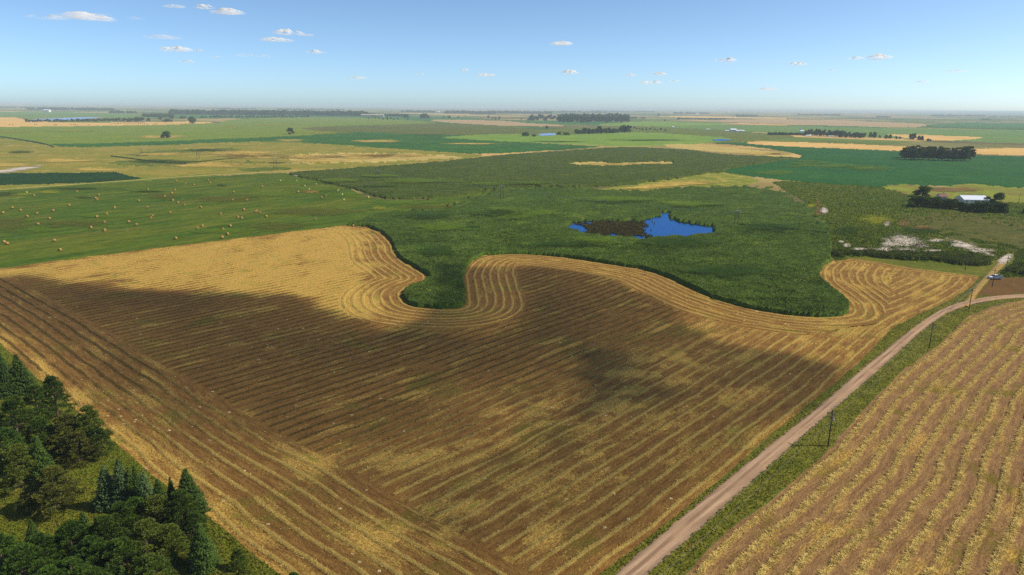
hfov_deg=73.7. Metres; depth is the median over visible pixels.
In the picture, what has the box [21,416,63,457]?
pine tree
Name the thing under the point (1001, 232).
brown crop
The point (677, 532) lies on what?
gravel road
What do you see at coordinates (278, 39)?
cloud
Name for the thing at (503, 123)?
stubble field
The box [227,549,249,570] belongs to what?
pine tree
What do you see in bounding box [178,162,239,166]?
ground patch
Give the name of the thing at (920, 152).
leafy tree
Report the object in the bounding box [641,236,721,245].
ground patch
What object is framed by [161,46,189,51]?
cloud
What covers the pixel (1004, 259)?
ground patch
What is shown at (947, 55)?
sky
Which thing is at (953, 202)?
leafy tree
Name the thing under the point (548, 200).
reed marsh
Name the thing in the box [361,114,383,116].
barn
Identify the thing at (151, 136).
ground patch
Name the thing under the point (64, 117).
lake shore
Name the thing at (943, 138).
tan field
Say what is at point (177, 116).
meadow
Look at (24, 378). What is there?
spruce tree
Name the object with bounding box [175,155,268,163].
weed line
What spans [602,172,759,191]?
straw field
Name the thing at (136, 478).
spruce tree
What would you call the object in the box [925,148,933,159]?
leafy tree
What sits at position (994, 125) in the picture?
green field
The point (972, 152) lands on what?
leafy tree
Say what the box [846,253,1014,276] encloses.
yellow grass
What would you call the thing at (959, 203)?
leafy tree
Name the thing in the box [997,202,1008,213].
leafy tree
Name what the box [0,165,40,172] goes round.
ground patch
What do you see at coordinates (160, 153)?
ground patch
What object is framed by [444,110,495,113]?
wood
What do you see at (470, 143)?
ground patch
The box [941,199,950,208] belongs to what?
leafy tree
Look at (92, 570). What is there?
pine tree
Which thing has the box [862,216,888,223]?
ground patch
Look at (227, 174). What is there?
dirt track
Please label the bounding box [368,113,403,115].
wood
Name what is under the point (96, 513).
grass tufts
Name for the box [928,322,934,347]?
power pole
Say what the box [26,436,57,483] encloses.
spruce tree
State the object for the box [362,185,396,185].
ground patch
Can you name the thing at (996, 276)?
pickup truck
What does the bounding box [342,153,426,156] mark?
ground patch
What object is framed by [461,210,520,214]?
ground patch
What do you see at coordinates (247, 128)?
light green field
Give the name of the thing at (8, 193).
ground patch
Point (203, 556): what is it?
spruce tree
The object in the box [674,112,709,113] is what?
wood
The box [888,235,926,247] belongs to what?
ground patch
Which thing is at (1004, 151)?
tan strip field
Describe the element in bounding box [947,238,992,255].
ground patch
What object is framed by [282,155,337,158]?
ground patch
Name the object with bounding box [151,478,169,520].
spruce tree
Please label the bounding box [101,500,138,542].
pine tree
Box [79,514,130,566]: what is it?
pine tree
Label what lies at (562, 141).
ground patch
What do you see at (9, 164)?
ground patch
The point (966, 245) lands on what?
ground patch
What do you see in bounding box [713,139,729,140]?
pond water
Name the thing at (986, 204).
leafy tree
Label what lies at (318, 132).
ground patch
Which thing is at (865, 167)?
soybean crop
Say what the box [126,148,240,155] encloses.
pasture hollow
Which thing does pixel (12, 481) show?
pine tree
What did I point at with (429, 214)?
ground patch
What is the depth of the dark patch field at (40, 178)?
847.88 m
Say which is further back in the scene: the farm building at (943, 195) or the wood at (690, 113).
the wood at (690, 113)
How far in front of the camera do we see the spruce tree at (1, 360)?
220.25 m
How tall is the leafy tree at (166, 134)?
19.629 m
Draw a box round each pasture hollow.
[108,160,264,166]
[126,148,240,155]
[237,167,290,171]
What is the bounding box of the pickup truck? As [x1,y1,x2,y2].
[987,274,1002,279]
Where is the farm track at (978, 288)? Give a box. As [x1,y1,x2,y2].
[965,260,1005,306]
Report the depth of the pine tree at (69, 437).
174.09 m
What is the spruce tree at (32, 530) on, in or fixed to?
on the grass clearing
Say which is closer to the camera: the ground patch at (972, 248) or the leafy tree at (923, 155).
the ground patch at (972, 248)
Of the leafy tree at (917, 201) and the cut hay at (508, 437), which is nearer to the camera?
the cut hay at (508, 437)
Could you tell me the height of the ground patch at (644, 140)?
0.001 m
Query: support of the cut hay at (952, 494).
on the field at (950, 563)
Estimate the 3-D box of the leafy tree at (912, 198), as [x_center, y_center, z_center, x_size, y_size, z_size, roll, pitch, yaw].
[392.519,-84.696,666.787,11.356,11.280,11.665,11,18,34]
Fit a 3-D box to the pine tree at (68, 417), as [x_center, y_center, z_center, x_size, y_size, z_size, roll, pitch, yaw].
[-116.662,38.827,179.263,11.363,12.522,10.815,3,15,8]
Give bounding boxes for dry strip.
[570,161,672,165]
[665,144,794,156]
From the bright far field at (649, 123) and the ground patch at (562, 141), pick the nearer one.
the ground patch at (562, 141)
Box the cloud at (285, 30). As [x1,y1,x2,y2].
[275,28,290,34]
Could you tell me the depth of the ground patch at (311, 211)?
595.26 m
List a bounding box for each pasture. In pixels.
[0,138,481,188]
[282,152,461,164]
[519,127,793,142]
[645,125,1023,143]
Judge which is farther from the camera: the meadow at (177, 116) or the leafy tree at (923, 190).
the meadow at (177, 116)
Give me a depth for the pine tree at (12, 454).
161.51 m
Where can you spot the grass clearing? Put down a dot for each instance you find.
(9, 501)
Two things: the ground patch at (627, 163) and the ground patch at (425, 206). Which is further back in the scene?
the ground patch at (627, 163)
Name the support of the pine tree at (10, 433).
on the grass clearing
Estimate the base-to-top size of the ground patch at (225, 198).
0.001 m
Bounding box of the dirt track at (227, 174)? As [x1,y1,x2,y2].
[0,145,654,189]
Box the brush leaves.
[831,248,1023,274]
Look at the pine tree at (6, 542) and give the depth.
131.30 m
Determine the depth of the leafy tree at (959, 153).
1266.36 m
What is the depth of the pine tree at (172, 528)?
137.61 m
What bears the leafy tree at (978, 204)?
on the meadow at (828, 194)
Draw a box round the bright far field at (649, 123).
[599,121,727,126]
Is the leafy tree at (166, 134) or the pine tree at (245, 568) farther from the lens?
the leafy tree at (166, 134)
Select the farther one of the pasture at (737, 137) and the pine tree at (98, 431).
the pasture at (737, 137)
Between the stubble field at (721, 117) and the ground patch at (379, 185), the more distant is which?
the stubble field at (721, 117)
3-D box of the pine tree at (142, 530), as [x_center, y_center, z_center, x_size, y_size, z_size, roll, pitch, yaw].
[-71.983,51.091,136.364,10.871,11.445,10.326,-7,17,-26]
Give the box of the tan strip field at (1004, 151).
[748,142,1023,154]
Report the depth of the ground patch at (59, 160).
1099.03 m
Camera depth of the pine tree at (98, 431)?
178.66 m
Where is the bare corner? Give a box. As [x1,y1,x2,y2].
[977,277,1023,295]
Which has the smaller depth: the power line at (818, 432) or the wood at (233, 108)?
the power line at (818, 432)
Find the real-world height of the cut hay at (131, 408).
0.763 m
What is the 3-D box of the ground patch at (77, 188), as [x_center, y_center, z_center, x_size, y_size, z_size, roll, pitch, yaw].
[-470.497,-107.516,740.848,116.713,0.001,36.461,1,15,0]
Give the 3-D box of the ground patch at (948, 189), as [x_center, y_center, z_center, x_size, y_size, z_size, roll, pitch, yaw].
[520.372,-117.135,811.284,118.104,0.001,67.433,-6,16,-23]
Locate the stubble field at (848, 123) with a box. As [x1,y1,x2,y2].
[706,119,926,126]
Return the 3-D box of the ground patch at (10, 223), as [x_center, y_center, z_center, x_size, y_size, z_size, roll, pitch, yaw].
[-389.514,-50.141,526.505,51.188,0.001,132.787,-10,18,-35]
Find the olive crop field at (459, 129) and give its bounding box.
[307,124,537,134]
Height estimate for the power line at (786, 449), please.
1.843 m
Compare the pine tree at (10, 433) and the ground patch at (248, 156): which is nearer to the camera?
the pine tree at (10, 433)
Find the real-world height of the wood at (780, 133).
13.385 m
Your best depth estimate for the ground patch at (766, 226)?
521.45 m
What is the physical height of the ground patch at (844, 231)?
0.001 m
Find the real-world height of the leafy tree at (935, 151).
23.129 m
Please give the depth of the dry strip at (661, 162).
1139.61 m
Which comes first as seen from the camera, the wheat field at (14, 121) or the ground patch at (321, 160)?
the ground patch at (321, 160)
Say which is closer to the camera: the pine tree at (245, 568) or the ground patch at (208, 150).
the pine tree at (245, 568)
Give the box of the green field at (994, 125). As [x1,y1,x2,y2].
[925,122,1023,128]
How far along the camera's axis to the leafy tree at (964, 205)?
636.55 m
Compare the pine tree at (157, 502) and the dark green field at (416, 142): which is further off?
the dark green field at (416, 142)
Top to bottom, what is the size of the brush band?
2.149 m
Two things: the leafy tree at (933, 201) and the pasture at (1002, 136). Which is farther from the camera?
the pasture at (1002, 136)
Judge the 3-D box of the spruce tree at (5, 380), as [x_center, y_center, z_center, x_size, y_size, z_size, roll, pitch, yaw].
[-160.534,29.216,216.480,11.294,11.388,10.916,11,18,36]
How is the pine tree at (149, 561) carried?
on the grass clearing
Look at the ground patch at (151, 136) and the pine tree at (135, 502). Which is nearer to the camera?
the pine tree at (135, 502)
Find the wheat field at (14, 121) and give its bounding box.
[0,117,210,126]
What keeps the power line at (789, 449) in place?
attached to the power pole at (833, 419)
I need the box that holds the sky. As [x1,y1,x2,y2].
[0,0,1023,112]
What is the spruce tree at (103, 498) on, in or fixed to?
on the grass clearing
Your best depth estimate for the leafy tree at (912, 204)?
656.36 m
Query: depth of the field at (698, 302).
344.39 m
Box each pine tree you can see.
[0,395,35,435]
[0,427,28,463]
[0,442,39,493]
[0,453,14,484]
[0,532,23,565]
[0,541,59,574]
[13,479,65,513]
[15,532,70,574]
[20,384,57,418]
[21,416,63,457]
[25,464,85,517]
[36,375,78,417]
[36,564,65,574]
[45,412,93,458]
[52,518,96,559]
[54,430,104,467]
[54,555,91,574]
[72,534,126,574]
[73,404,113,451]
[79,425,114,457]
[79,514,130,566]
[81,565,109,574]
[100,535,146,574]
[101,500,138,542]
[123,496,153,533]
[124,517,180,568]
[128,552,177,574]
[134,494,183,541]
[151,522,191,565]
[159,488,207,535]
[180,511,209,546]
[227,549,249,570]
[236,565,253,574]
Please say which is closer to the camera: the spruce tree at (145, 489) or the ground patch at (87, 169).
the spruce tree at (145, 489)
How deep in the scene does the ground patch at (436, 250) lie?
423.35 m
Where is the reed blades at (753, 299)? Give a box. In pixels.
[352,184,849,316]
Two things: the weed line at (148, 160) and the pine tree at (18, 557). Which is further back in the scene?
the weed line at (148, 160)
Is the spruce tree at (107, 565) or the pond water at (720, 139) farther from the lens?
the pond water at (720, 139)
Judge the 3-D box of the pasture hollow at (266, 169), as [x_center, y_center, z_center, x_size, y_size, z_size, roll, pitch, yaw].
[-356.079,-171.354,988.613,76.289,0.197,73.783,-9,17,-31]
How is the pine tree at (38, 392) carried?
on the grass clearing
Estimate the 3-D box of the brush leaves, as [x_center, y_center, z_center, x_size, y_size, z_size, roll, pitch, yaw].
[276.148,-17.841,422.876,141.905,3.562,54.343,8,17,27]
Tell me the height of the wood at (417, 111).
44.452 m
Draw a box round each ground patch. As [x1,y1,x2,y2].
[0,163,27,165]
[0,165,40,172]
[0,192,12,195]
[0,217,26,228]
[40,158,88,161]
[48,220,98,226]
[58,187,93,188]
[79,168,121,170]
[139,159,191,162]
[142,153,182,154]
[147,135,179,137]
[151,194,173,197]
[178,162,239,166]
[189,149,226,150]
[202,151,277,156]
[204,196,252,201]
[214,155,290,157]
[250,223,301,229]
[277,208,352,213]
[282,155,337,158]
[296,131,347,132]
[299,158,335,161]
[324,154,392,158]
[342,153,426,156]
[356,140,397,141]
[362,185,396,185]
[403,212,451,217]
[407,204,448,207]
[423,246,456,254]
[449,143,491,143]
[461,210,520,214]
[531,240,589,244]
[542,141,580,141]
[589,162,659,164]
[614,139,665,140]
[618,180,706,188]
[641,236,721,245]
[677,264,767,276]
[746,223,790,230]
[748,152,778,154]
[815,201,820,214]
[837,226,854,233]
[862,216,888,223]
[883,241,900,245]
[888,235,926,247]
[907,228,937,231]
[915,225,930,228]
[932,187,977,191]
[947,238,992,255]
[953,243,972,247]
[969,248,992,251]
[997,254,1011,263]
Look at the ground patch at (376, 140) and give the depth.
1814.80 m
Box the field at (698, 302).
[310,225,896,334]
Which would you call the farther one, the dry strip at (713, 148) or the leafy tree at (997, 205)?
the dry strip at (713, 148)
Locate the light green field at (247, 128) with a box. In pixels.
[0,117,434,144]
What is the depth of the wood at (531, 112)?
9862.91 m
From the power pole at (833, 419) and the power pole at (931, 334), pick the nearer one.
the power pole at (833, 419)
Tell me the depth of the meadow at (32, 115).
5319.83 m
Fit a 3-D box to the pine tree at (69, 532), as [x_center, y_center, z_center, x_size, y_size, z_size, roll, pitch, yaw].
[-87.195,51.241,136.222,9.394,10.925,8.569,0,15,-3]
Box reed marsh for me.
[347,185,848,316]
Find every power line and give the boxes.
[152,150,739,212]
[643,269,992,573]
[647,257,1007,573]
[666,262,1007,570]
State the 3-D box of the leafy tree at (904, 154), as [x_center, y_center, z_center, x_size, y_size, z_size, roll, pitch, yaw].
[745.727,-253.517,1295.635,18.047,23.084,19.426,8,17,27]
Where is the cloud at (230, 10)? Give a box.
[211,8,240,14]
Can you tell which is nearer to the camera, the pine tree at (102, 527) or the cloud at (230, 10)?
the pine tree at (102, 527)
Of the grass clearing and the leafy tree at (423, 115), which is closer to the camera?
the grass clearing
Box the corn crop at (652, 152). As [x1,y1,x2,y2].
[289,147,797,199]
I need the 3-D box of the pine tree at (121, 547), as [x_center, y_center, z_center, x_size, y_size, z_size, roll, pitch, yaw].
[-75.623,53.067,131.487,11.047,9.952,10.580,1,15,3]
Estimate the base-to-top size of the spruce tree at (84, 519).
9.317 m
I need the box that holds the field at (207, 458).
[0,271,529,574]
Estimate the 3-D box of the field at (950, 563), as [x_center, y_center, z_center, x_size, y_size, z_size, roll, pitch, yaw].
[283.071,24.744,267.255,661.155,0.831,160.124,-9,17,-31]
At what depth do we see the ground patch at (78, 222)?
528.65 m
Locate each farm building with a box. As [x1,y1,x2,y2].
[936,192,947,198]
[954,195,988,202]
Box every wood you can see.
[0,106,34,107]
[25,107,115,110]
[109,110,124,112]
[141,113,173,116]
[167,109,367,115]
[212,108,255,109]
[276,108,343,109]
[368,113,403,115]
[401,110,435,111]
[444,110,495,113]
[495,110,551,113]
[549,111,606,112]
[591,110,654,111]
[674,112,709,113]
[679,118,728,118]
[767,132,803,134]
[797,114,839,115]
[930,114,984,115]
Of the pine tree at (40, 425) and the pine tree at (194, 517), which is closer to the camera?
the pine tree at (194, 517)
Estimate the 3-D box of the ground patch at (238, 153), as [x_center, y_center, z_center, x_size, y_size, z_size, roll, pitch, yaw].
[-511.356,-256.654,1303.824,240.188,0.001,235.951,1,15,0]
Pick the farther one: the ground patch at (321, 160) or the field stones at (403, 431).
the ground patch at (321, 160)
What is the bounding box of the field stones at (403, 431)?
[48,307,843,571]
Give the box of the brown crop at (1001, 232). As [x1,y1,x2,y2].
[888,206,1023,258]
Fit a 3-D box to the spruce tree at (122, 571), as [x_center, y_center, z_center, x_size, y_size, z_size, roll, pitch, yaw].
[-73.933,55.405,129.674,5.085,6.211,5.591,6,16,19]
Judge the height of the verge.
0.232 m
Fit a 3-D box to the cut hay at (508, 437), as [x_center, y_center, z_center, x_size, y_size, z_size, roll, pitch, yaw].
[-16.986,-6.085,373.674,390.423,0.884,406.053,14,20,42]
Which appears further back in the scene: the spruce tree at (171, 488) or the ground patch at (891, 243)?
the ground patch at (891, 243)
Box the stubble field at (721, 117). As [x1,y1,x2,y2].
[659,116,786,118]
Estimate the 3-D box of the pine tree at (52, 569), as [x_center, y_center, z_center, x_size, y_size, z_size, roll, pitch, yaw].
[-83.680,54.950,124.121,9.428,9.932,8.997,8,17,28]
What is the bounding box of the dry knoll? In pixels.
[0,191,24,202]
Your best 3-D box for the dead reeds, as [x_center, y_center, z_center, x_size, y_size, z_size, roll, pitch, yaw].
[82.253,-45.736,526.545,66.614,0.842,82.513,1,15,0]
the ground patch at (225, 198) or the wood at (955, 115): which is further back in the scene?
the wood at (955, 115)
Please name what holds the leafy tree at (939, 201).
on the meadow at (828, 194)
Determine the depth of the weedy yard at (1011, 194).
794.92 m
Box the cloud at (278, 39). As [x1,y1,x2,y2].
[262,37,290,41]
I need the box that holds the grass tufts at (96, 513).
[0,343,280,574]
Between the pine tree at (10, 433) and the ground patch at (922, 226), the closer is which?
the pine tree at (10, 433)
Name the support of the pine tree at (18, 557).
on the grass clearing
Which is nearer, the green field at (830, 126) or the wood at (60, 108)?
the green field at (830, 126)
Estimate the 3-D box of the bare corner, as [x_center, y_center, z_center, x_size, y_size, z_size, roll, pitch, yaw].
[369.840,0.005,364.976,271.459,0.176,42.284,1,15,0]
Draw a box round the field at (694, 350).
[0,230,976,574]
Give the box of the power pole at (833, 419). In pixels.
[827,410,848,445]
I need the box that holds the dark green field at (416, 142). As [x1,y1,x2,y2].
[51,132,596,153]
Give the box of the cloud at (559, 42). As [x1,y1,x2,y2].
[552,41,570,44]
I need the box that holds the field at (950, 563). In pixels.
[685,300,1023,574]
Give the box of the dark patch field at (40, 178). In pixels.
[0,171,140,184]
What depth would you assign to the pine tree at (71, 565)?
125.11 m
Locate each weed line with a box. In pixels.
[0,136,53,146]
[111,155,186,163]
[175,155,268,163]
[454,225,479,227]
[739,223,826,232]
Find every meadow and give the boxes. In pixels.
[0,111,154,118]
[0,173,594,267]
[155,114,482,120]
[443,132,730,146]
[517,120,620,124]
[772,181,1023,277]
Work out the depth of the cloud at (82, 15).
11595.30 m
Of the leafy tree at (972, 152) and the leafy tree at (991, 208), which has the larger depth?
the leafy tree at (972, 152)
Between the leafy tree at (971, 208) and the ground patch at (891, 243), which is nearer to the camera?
the ground patch at (891, 243)
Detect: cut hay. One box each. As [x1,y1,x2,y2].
[0,233,901,468]
[10,227,976,574]
[689,301,1023,574]
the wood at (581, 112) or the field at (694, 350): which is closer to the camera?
the field at (694, 350)
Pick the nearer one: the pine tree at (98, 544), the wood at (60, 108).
the pine tree at (98, 544)
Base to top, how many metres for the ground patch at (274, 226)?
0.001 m
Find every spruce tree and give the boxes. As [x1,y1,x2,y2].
[0,352,11,372]
[0,362,21,399]
[8,354,38,395]
[24,519,38,550]
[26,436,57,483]
[73,511,93,549]
[90,465,113,511]
[103,562,116,574]
[108,459,129,510]
[117,565,128,574]
[122,466,138,501]
[131,465,139,494]
[134,471,153,513]
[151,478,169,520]
[167,477,175,499]
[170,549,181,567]
[175,468,211,520]
[183,523,222,574]
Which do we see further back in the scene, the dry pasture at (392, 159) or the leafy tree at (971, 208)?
the dry pasture at (392, 159)
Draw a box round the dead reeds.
[577,220,649,237]
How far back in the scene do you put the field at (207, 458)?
176.10 m
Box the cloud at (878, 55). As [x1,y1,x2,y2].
[868,53,891,59]
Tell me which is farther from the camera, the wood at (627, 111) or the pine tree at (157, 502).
the wood at (627, 111)
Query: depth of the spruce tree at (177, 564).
136.94 m
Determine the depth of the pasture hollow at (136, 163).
1066.02 m
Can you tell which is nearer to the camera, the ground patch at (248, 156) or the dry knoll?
the dry knoll
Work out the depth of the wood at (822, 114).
11263.45 m
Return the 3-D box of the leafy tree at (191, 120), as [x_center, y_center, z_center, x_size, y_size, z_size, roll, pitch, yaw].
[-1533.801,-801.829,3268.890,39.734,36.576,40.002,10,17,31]
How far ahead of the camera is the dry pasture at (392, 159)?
1212.30 m
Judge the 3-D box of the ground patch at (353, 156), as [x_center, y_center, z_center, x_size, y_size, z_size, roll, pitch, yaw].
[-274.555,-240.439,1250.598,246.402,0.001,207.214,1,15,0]
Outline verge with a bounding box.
[600,276,1023,574]
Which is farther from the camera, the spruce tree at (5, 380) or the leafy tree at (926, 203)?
the leafy tree at (926, 203)
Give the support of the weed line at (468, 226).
on the reed marsh
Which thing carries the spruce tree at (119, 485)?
on the grass clearing
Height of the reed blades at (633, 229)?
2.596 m
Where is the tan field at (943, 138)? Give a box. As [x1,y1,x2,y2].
[887,134,982,140]
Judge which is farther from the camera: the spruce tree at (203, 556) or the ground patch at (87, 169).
the ground patch at (87, 169)
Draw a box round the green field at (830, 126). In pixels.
[787,125,881,127]
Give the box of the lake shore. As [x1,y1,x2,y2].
[24,116,105,121]
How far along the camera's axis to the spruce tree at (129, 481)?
155.42 m
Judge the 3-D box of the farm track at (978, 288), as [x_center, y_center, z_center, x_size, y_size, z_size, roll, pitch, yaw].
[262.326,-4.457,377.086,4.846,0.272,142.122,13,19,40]
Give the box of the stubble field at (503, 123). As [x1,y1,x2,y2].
[431,119,563,126]
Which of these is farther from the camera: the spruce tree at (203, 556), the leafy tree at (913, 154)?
the leafy tree at (913, 154)
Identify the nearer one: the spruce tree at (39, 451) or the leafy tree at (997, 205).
the spruce tree at (39, 451)
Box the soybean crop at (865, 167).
[712,142,1023,187]
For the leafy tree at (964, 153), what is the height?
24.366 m
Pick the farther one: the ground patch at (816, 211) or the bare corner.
the ground patch at (816, 211)
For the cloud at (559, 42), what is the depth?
15717.85 m
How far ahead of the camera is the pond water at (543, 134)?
2332.17 m
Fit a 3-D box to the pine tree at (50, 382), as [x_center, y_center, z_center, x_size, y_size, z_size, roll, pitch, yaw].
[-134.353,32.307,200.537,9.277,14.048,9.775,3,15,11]
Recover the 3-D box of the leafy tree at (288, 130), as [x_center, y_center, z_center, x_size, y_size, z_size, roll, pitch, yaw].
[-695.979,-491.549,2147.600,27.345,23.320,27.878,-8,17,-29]
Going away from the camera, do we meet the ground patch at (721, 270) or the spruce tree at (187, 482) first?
the spruce tree at (187, 482)
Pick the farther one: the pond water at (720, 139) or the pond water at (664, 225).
the pond water at (720, 139)
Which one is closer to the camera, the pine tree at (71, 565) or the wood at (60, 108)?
the pine tree at (71, 565)
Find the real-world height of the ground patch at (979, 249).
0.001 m
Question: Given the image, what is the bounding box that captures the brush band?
[833,251,989,265]
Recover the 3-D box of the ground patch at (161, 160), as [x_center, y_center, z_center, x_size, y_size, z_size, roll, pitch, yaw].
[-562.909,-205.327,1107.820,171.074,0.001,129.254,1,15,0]
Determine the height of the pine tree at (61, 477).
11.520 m
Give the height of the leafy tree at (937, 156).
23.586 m
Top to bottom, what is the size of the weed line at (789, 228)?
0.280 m
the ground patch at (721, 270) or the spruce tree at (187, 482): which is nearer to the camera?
the spruce tree at (187, 482)
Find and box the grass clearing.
[0,343,279,574]
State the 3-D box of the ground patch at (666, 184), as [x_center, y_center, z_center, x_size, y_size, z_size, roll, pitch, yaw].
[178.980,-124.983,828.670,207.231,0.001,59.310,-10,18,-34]
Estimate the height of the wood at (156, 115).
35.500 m
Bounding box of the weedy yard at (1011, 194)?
[883,184,1023,203]
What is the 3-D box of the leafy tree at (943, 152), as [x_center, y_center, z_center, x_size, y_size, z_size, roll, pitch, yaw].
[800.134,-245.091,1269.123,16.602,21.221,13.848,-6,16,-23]
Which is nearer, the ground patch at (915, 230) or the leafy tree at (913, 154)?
the ground patch at (915, 230)
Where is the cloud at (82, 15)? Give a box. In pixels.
[65,11,109,20]
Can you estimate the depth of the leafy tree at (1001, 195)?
716.98 m
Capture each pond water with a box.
[539,133,555,135]
[569,212,712,238]
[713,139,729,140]
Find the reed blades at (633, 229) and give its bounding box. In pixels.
[572,218,654,237]
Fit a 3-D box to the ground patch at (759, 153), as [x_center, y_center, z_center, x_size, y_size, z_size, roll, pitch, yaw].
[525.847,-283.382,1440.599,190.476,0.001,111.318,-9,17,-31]
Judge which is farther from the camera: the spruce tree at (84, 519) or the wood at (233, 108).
the wood at (233, 108)
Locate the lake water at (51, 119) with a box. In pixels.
[34,117,98,120]
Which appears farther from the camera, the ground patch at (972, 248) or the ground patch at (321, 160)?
the ground patch at (321, 160)
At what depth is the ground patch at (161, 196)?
682.13 m
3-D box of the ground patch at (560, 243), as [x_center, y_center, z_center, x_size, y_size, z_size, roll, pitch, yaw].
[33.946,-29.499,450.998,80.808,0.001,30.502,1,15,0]
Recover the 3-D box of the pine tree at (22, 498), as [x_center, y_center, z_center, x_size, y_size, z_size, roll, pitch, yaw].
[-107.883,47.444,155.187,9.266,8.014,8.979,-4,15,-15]
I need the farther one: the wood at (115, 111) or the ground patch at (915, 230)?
the wood at (115, 111)
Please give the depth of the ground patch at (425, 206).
630.83 m
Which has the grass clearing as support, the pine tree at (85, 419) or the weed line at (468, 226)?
the pine tree at (85, 419)
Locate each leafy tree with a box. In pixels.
[160,131,170,137]
[187,116,196,123]
[286,128,294,133]
[420,113,429,117]
[900,148,909,158]
[907,202,915,207]
[908,149,920,159]
[908,195,918,205]
[912,186,932,196]
[913,196,925,206]
[917,148,923,159]
[920,196,931,206]
[921,149,928,159]
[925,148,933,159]
[929,149,937,159]
[929,198,940,206]
[932,199,945,207]
[934,149,943,159]
[938,150,946,160]
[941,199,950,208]
[946,198,958,208]
[947,150,958,160]
[953,201,965,208]
[954,150,962,160]
[959,149,970,160]
[959,203,970,210]
[966,149,976,160]
[966,203,979,211]
[975,201,984,211]
[979,201,992,211]
[987,202,997,211]
[991,201,1003,212]
[993,192,1005,199]
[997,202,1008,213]
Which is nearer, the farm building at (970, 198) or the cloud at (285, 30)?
the farm building at (970, 198)
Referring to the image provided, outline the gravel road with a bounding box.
[616,294,1023,574]
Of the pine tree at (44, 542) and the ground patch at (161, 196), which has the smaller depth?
the pine tree at (44, 542)

